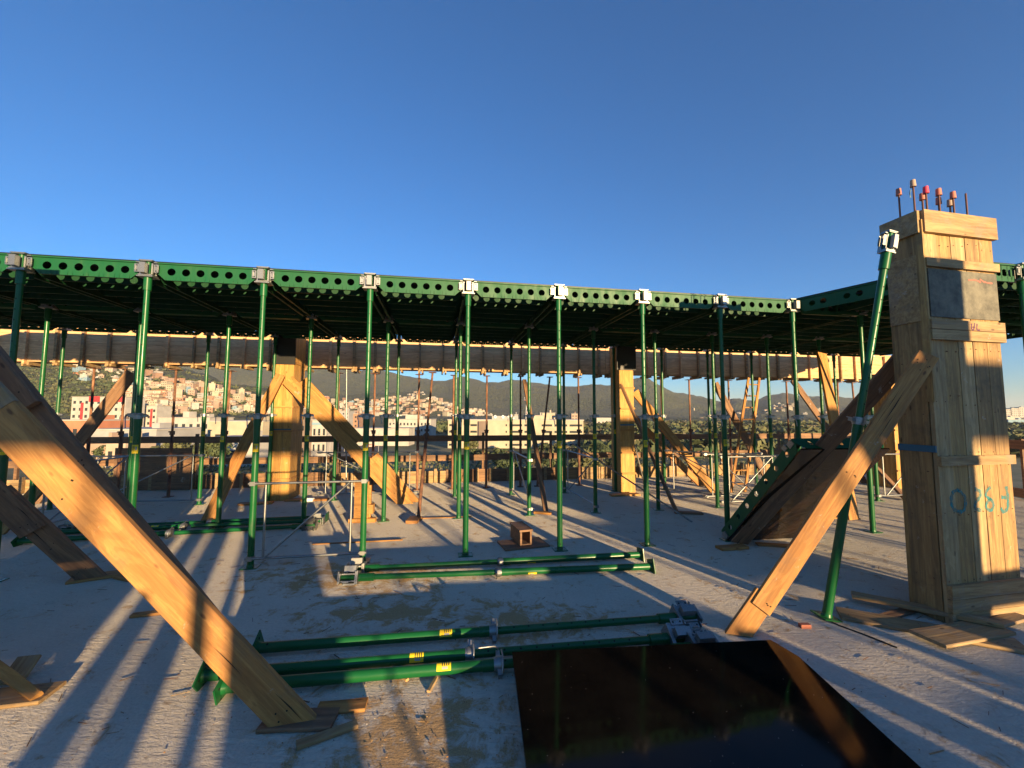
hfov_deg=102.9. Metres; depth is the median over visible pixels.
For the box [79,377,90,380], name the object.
house
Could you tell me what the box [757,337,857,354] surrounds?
deck panel
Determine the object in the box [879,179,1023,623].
timber pillar
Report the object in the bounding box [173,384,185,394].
house
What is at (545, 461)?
tree
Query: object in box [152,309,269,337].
deck panel
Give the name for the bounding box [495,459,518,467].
tree
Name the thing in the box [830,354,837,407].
steel prop
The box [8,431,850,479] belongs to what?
guard rail
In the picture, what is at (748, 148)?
sky
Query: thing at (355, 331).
deck panel
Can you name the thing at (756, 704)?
plywood sheet
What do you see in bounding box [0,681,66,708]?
wood offcut
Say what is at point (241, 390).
house
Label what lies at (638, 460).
brace pole
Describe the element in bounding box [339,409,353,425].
building
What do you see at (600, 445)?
tree
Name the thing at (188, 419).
building
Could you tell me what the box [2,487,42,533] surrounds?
timber brace
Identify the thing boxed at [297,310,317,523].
steel prop
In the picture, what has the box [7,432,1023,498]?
ground
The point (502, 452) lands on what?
tree
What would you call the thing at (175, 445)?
tree
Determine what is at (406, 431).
building
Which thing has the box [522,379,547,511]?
timber brace
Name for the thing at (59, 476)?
timber brace
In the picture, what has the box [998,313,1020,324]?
deck panel
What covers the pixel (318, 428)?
building
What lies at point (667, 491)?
timber brace
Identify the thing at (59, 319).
deck panel
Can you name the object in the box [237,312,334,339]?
deck panel
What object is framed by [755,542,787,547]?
wood offcut
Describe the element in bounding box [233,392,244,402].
house
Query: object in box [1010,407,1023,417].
building
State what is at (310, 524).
steel prop
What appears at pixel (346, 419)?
brace pole
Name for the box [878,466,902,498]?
timber brace
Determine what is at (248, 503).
wood offcut
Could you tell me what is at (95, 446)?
building
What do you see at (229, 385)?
rusty shore
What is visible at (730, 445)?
rusty shore
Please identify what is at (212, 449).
tree
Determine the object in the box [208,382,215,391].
house
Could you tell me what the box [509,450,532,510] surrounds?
scaffold brace
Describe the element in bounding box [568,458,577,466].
tree
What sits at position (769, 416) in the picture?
steel prop
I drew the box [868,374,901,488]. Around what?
timber pillar
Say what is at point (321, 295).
deck panel
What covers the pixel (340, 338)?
steel prop
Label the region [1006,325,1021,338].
deck panel
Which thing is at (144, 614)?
wood offcut
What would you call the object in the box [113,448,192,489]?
plywood sheet
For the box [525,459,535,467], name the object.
tree
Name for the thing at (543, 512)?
wood offcut
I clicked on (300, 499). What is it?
wood offcut
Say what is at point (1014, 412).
building
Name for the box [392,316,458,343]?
deck panel
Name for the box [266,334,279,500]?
steel prop
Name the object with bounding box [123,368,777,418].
houses
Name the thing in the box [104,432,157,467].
building
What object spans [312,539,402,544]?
wood offcut
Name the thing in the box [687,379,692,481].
rusty shore
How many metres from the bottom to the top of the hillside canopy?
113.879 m
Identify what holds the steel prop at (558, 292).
on the floor slab
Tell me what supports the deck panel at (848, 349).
on the steel prop
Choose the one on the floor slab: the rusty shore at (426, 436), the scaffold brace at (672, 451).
the rusty shore at (426, 436)
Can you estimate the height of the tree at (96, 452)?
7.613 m
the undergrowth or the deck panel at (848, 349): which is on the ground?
the undergrowth
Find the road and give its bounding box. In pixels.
[301,443,382,462]
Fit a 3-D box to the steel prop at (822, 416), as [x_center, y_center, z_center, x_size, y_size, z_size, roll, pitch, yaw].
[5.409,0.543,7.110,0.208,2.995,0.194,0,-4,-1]
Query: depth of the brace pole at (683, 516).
6.45 m
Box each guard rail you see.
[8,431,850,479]
[1009,439,1023,497]
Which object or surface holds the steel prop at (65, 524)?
on the floor slab
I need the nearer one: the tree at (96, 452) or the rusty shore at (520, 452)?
the rusty shore at (520, 452)
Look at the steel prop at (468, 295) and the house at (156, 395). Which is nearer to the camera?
the steel prop at (468, 295)
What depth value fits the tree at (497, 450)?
121.94 m
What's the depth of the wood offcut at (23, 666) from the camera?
2.31 m
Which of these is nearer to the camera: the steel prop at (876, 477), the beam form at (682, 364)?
the steel prop at (876, 477)
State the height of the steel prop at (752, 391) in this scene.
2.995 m
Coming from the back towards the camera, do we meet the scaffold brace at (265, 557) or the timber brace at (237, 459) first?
the timber brace at (237, 459)
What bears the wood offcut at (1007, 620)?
on the floor slab
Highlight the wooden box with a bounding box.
[497,521,549,551]
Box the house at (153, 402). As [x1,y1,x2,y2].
[147,400,159,404]
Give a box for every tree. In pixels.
[91,445,105,457]
[151,443,190,447]
[183,443,194,453]
[192,443,233,473]
[312,468,331,472]
[469,441,478,448]
[469,448,480,462]
[490,447,508,453]
[492,451,508,464]
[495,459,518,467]
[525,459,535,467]
[535,459,555,467]
[538,442,548,452]
[545,443,562,452]
[566,445,577,460]
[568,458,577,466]
[572,448,601,466]
[597,442,608,461]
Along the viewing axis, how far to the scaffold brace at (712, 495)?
7.17 m
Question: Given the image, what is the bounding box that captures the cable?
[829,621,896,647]
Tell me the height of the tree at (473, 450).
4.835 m
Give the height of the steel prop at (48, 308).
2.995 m
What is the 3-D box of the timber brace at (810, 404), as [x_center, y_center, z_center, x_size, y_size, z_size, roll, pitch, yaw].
[7.086,1.032,9.131,1.496,2.350,0.106,-1,-4,10]
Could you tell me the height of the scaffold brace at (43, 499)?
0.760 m
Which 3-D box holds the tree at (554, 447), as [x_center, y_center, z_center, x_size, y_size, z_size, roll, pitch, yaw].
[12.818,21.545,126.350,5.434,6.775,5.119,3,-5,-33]
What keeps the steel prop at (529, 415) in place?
on the floor slab
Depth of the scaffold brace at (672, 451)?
7.45 m
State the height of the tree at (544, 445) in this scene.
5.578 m
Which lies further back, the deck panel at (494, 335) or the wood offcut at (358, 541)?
the deck panel at (494, 335)
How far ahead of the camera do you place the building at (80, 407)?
299.56 m
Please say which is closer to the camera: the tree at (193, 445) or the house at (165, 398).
the tree at (193, 445)
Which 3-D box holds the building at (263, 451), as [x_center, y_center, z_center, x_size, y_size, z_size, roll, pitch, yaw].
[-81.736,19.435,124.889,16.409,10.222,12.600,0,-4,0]
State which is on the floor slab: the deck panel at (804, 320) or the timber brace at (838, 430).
the timber brace at (838, 430)
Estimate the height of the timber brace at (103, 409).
2.242 m
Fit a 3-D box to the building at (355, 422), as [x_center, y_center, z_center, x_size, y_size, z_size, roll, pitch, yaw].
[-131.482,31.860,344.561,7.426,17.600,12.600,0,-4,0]
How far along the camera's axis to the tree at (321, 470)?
66.17 m
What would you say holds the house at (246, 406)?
on the hills
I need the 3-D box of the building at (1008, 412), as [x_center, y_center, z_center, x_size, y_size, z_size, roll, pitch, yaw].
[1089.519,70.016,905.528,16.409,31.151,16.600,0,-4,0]
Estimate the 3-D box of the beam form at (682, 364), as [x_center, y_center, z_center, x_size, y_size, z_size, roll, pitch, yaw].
[5.947,-0.426,9.856,7.897,0.702,0.384,1,-4,-10]
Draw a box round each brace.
[0,346,218,609]
[0,381,316,726]
[0,479,106,579]
[0,660,43,700]
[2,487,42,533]
[35,370,133,503]
[41,455,128,522]
[91,454,205,501]
[201,373,284,523]
[244,479,368,561]
[282,376,417,503]
[316,451,418,494]
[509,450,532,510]
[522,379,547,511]
[562,449,598,507]
[619,384,677,510]
[634,389,721,494]
[634,415,703,485]
[664,449,773,497]
[702,452,762,497]
[715,382,766,480]
[718,455,777,502]
[725,350,938,636]
[731,354,894,544]
[790,380,866,483]
[816,352,858,519]
[874,453,901,496]
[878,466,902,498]
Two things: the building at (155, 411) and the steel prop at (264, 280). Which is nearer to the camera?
the steel prop at (264, 280)
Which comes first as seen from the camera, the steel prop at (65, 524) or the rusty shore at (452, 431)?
the steel prop at (65, 524)
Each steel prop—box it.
[0,251,35,581]
[11,518,317,546]
[28,299,58,505]
[40,327,71,509]
[58,511,328,528]
[60,513,325,533]
[124,259,159,508]
[125,308,150,498]
[125,330,137,496]
[192,618,694,691]
[193,332,214,504]
[209,307,237,528]
[213,628,718,705]
[239,266,273,569]
[252,600,702,653]
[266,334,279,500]
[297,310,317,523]
[331,333,342,500]
[337,559,655,585]
[345,547,644,573]
[357,272,379,562]
[377,314,393,522]
[392,335,402,474]
[450,335,458,496]
[453,314,465,518]
[458,278,477,557]
[506,341,514,494]
[523,319,534,515]
[550,284,567,551]
[561,343,568,492]
[589,326,600,512]
[609,345,617,491]
[635,289,655,546]
[649,329,663,510]
[657,347,665,489]
[703,349,712,478]
[706,328,723,507]
[712,294,730,541]
[747,351,757,486]
[761,334,774,465]
[784,298,804,451]
[810,229,898,621]
[814,336,827,435]
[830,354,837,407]
[851,310,882,533]
[864,339,882,500]
[1008,262,1023,348]
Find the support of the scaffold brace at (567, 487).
attached to the steel prop at (563, 346)
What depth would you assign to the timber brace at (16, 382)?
2.25 m
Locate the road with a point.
(370, 450)
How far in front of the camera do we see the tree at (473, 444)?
145.28 m
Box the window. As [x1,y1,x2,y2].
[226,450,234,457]
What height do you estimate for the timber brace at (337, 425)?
2.144 m
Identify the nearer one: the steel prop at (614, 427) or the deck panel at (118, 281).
the deck panel at (118, 281)
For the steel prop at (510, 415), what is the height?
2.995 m
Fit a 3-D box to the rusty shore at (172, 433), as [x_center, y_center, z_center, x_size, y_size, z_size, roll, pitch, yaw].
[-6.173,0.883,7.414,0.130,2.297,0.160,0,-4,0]
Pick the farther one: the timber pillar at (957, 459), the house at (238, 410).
the house at (238, 410)
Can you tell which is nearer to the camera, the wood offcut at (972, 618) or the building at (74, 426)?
the wood offcut at (972, 618)
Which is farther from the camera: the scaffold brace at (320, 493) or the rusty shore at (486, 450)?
the rusty shore at (486, 450)
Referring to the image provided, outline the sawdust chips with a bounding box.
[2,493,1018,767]
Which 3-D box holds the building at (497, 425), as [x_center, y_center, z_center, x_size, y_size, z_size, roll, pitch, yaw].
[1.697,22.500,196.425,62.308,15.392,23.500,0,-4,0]
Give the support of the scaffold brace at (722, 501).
attached to the steel prop at (769, 416)
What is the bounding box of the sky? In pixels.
[0,0,1023,407]
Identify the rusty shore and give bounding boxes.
[86,368,100,452]
[115,368,133,487]
[161,369,182,497]
[224,370,236,470]
[330,372,343,492]
[371,373,377,491]
[414,374,422,489]
[417,372,435,519]
[449,375,457,488]
[483,375,489,487]
[517,376,523,486]
[534,377,552,486]
[575,377,582,485]
[657,379,666,482]
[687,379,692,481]
[725,380,734,480]
[783,381,790,456]
[836,382,842,412]
[851,382,856,398]
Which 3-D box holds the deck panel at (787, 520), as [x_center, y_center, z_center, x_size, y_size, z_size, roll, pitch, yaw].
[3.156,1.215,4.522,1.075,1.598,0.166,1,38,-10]
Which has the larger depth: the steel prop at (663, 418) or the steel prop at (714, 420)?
the steel prop at (663, 418)
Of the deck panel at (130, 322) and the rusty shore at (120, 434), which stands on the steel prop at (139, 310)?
the deck panel at (130, 322)
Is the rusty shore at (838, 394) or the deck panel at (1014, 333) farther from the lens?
the rusty shore at (838, 394)
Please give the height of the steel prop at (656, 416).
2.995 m
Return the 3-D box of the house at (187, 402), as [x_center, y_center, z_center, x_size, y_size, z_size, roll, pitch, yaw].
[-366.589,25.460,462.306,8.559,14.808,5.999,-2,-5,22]
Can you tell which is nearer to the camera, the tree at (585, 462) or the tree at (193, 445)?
the tree at (585, 462)
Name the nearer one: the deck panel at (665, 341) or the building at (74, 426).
the deck panel at (665, 341)
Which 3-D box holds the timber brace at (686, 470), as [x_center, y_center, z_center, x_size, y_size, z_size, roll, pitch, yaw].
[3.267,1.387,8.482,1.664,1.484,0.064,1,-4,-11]
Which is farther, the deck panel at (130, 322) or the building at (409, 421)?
the building at (409, 421)
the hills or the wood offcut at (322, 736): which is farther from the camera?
the hills
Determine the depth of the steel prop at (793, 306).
5.21 m
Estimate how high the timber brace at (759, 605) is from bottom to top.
1.970 m
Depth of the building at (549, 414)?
259.28 m
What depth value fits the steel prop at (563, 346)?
7.90 m
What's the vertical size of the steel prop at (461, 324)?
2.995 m
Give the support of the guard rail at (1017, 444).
on the floor slab
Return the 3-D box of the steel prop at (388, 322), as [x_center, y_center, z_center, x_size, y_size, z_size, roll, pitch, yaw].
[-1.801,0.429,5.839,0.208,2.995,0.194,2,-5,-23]
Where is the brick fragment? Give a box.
[798,622,811,628]
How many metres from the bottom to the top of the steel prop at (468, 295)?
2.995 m
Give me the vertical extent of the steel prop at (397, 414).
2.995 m
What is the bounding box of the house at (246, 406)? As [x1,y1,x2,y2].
[242,403,249,411]
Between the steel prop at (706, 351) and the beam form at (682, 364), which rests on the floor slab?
the steel prop at (706, 351)
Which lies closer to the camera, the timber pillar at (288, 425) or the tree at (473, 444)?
the timber pillar at (288, 425)
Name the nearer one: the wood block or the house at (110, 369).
the wood block
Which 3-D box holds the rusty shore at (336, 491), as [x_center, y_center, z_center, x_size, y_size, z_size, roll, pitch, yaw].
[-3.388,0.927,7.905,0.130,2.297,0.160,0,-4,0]
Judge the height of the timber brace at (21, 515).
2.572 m
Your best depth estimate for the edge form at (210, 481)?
8.98 m
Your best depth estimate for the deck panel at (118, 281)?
4.23 m
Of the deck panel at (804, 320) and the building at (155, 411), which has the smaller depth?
the deck panel at (804, 320)
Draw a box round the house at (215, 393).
[211,391,218,398]
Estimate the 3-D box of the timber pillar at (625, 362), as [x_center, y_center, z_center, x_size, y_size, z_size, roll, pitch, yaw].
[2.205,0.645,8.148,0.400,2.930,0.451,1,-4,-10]
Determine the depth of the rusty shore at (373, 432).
8.02 m
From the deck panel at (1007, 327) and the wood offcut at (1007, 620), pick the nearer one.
the wood offcut at (1007, 620)
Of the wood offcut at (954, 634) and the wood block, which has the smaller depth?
the wood offcut at (954, 634)
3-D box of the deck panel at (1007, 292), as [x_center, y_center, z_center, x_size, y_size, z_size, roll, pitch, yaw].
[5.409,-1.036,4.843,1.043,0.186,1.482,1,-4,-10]
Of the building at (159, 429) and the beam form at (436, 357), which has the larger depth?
the building at (159, 429)
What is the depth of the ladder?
8.42 m
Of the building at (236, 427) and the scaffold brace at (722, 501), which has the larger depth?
the building at (236, 427)
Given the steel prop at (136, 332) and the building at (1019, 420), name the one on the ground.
the building at (1019, 420)
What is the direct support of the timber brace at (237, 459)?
on the floor slab
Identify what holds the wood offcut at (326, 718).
on the floor slab
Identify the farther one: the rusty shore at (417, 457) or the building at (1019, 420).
the building at (1019, 420)
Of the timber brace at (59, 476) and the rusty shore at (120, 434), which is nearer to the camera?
the timber brace at (59, 476)
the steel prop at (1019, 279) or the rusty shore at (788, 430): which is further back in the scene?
the rusty shore at (788, 430)
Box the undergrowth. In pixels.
[100,457,769,475]
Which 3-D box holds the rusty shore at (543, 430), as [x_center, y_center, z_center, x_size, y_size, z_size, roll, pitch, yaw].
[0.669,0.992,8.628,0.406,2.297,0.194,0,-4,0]
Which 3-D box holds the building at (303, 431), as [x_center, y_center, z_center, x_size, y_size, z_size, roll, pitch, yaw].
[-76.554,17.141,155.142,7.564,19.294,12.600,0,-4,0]
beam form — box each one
[0,328,273,371]
[305,336,605,377]
[602,347,890,382]
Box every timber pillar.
[270,335,305,500]
[610,346,635,492]
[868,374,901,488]
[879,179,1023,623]
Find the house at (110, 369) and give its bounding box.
[105,367,116,371]
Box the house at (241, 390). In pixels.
[236,388,244,393]
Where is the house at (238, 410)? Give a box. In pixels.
[230,408,242,412]
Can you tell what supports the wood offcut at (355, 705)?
on the floor slab
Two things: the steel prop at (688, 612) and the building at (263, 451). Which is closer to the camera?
the steel prop at (688, 612)
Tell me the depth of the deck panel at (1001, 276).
4.95 m
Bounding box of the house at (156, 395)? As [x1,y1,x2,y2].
[150,394,162,396]
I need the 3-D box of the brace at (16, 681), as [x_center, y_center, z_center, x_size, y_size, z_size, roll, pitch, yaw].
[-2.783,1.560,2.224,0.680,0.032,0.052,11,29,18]
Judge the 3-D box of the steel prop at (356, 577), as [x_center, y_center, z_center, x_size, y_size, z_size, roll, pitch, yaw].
[-0.094,1.732,3.761,2.882,0.194,0.208,1,-24,-6]
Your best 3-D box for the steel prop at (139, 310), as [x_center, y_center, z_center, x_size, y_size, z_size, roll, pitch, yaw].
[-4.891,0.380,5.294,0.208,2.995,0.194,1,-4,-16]
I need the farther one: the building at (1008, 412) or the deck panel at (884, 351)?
the building at (1008, 412)
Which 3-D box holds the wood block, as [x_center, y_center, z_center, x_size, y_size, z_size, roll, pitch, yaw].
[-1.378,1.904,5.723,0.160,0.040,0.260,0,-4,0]
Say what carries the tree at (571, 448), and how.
on the ground
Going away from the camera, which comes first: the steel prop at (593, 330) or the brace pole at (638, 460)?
the steel prop at (593, 330)
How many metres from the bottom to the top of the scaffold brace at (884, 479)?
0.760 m
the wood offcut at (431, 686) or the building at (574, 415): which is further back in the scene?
the building at (574, 415)
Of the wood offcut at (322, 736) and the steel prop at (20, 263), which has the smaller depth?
the wood offcut at (322, 736)
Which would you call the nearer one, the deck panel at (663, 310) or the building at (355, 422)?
the deck panel at (663, 310)
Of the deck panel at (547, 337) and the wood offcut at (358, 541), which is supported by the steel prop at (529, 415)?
the deck panel at (547, 337)
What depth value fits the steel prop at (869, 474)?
5.30 m
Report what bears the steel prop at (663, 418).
on the floor slab
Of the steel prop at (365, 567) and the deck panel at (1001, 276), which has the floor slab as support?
the steel prop at (365, 567)
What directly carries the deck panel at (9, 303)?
on the steel prop
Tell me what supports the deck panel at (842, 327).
on the steel prop at (869, 474)
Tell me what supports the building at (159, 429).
on the car park
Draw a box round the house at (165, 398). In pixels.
[153,397,167,399]
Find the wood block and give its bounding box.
[406,516,420,523]
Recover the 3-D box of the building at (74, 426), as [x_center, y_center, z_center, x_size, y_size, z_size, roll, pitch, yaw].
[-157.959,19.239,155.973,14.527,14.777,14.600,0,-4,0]
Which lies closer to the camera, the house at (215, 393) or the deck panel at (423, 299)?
the deck panel at (423, 299)
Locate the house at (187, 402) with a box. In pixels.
[183,400,193,406]
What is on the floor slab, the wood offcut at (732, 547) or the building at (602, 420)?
the wood offcut at (732, 547)
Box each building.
[63,415,129,434]
[70,395,144,426]
[84,432,118,458]
[91,423,200,447]
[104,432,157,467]
[143,403,171,426]
[157,411,234,436]
[204,431,268,466]
[207,416,269,436]
[302,408,314,455]
[311,419,332,455]
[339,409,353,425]
[353,411,363,427]
[355,424,414,445]
[388,415,435,434]
[447,415,583,448]
[541,410,554,418]
[569,412,577,418]
[596,418,610,423]
[1006,408,1018,416]
[1006,409,1010,415]
[1007,418,1023,422]
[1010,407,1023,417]
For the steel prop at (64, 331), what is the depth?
6.52 m
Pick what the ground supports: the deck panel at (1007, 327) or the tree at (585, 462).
the tree at (585, 462)
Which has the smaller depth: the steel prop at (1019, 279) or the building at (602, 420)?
the steel prop at (1019, 279)
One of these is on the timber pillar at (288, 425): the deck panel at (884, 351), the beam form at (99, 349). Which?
the beam form at (99, 349)
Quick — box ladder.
[730,377,760,492]
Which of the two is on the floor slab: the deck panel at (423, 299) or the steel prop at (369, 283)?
the steel prop at (369, 283)
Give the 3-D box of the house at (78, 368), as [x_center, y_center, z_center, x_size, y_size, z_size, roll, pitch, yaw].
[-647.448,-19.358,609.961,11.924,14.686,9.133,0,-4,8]
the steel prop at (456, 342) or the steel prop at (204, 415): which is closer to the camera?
the steel prop at (204, 415)
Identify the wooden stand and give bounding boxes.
[348,481,376,522]
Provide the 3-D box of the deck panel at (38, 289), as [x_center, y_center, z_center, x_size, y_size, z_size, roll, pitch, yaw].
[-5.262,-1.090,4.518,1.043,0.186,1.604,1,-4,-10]
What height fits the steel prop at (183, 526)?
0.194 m
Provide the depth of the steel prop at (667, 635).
2.43 m
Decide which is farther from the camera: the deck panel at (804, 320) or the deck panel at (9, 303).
the deck panel at (804, 320)
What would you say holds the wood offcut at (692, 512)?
on the floor slab
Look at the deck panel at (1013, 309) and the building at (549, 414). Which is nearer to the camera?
the deck panel at (1013, 309)
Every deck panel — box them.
[0,252,131,311]
[0,286,36,308]
[0,302,129,332]
[0,311,54,330]
[31,254,222,315]
[62,305,201,334]
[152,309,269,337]
[154,261,306,318]
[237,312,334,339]
[270,268,385,321]
[316,315,396,341]
[373,274,465,324]
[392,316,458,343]
[457,322,524,344]
[461,280,553,327]
[514,325,588,346]
[533,286,636,330]
[568,323,648,348]
[599,291,716,332]
[620,330,703,349]
[660,295,787,335]
[667,333,758,351]
[714,335,810,352]
[718,301,853,337]
[721,438,889,540]
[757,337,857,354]
[774,305,890,339]
[795,278,888,310]
[799,342,891,355]
[824,322,891,341]
[834,262,1014,315]
[839,347,892,356]
[876,319,1020,342]
[880,268,1018,317]
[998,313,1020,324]
[999,302,1020,319]
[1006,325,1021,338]
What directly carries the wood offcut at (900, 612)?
on the floor slab
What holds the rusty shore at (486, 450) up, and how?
on the floor slab
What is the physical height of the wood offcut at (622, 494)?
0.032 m
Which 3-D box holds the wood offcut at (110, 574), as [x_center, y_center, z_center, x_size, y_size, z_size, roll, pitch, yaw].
[-3.755,1.754,3.733,0.420,0.025,0.164,3,-5,-30]
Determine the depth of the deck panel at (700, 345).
7.72 m
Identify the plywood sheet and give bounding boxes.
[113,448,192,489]
[512,640,920,767]
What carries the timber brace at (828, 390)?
on the floor slab
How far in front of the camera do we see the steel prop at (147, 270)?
3.92 m
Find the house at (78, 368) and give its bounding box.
[72,366,85,371]
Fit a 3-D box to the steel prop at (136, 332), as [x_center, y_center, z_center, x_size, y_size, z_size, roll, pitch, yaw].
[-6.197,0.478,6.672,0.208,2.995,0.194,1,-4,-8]
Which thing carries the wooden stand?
on the floor slab
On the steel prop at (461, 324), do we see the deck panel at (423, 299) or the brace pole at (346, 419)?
the deck panel at (423, 299)
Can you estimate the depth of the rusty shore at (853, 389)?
10.04 m
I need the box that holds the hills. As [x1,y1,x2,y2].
[17,364,1023,426]
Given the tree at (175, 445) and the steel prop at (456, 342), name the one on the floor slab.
the steel prop at (456, 342)
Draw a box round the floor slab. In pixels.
[0,474,1023,767]
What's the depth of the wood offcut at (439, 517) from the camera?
5.88 m
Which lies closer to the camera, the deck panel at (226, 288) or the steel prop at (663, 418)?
the deck panel at (226, 288)
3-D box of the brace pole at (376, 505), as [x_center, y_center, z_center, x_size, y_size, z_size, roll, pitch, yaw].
[-2.238,1.662,6.118,0.026,0.597,0.763,-2,-5,30]
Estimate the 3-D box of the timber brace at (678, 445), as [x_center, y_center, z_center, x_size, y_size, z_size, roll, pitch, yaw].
[3.155,1.085,7.870,1.604,1.996,0.127,-1,-4,17]
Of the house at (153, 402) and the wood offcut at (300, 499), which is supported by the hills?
the house at (153, 402)
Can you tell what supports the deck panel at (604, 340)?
on the steel prop at (593, 330)
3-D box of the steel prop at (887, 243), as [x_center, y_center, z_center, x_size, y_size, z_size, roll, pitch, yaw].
[2.611,0.282,3.069,0.168,2.939,0.132,11,-2,-7]
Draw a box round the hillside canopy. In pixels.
[17,363,267,415]
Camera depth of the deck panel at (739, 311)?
5.65 m
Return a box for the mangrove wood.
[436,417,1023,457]
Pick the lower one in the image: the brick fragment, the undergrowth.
the brick fragment
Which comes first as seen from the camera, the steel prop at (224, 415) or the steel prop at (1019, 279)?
the steel prop at (1019, 279)
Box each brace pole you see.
[341,478,380,509]
[345,370,346,492]
[572,443,692,521]
[634,445,642,478]
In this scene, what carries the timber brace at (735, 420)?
on the floor slab
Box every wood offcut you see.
[0,654,41,685]
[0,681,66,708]
[65,570,121,584]
[112,575,128,581]
[129,610,159,618]
[237,501,273,505]
[255,707,339,733]
[284,498,329,501]
[296,719,357,750]
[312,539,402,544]
[317,697,367,713]
[423,516,471,518]
[427,676,437,692]
[534,511,551,514]
[609,493,640,496]
[674,511,703,514]
[715,543,748,550]
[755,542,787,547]
[835,606,1023,654]
[851,591,1004,628]
[879,608,918,617]
[908,621,1015,648]
[992,612,1023,627]
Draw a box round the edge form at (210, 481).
[6,462,777,493]
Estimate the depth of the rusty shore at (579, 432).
8.72 m
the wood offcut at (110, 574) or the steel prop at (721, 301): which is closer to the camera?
the wood offcut at (110, 574)
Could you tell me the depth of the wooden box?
4.68 m
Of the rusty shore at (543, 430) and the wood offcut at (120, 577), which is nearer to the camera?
the wood offcut at (120, 577)
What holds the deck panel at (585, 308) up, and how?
on the steel prop at (558, 292)
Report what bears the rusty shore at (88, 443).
on the floor slab
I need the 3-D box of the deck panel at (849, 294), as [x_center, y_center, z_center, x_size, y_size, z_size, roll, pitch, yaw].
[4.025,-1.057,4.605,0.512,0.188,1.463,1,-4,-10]
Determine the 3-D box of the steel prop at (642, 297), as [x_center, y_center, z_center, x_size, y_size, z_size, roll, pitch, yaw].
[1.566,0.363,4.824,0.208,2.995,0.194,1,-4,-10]
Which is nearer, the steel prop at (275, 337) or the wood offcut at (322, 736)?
the wood offcut at (322, 736)
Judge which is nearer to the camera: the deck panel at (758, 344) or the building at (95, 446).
the deck panel at (758, 344)
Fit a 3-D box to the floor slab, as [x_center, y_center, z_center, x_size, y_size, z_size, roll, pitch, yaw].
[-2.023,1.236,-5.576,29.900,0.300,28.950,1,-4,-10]
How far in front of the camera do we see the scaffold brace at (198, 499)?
6.62 m
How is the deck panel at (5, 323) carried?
on the steel prop
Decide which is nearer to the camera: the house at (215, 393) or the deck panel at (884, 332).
the deck panel at (884, 332)
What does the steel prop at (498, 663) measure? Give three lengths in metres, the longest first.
2.848 x 0.208 x 0.194 m
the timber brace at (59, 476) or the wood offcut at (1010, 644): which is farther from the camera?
the wood offcut at (1010, 644)
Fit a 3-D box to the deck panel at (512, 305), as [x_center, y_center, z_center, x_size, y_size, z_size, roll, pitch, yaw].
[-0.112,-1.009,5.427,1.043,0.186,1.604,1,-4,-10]
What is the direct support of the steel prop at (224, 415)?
on the floor slab

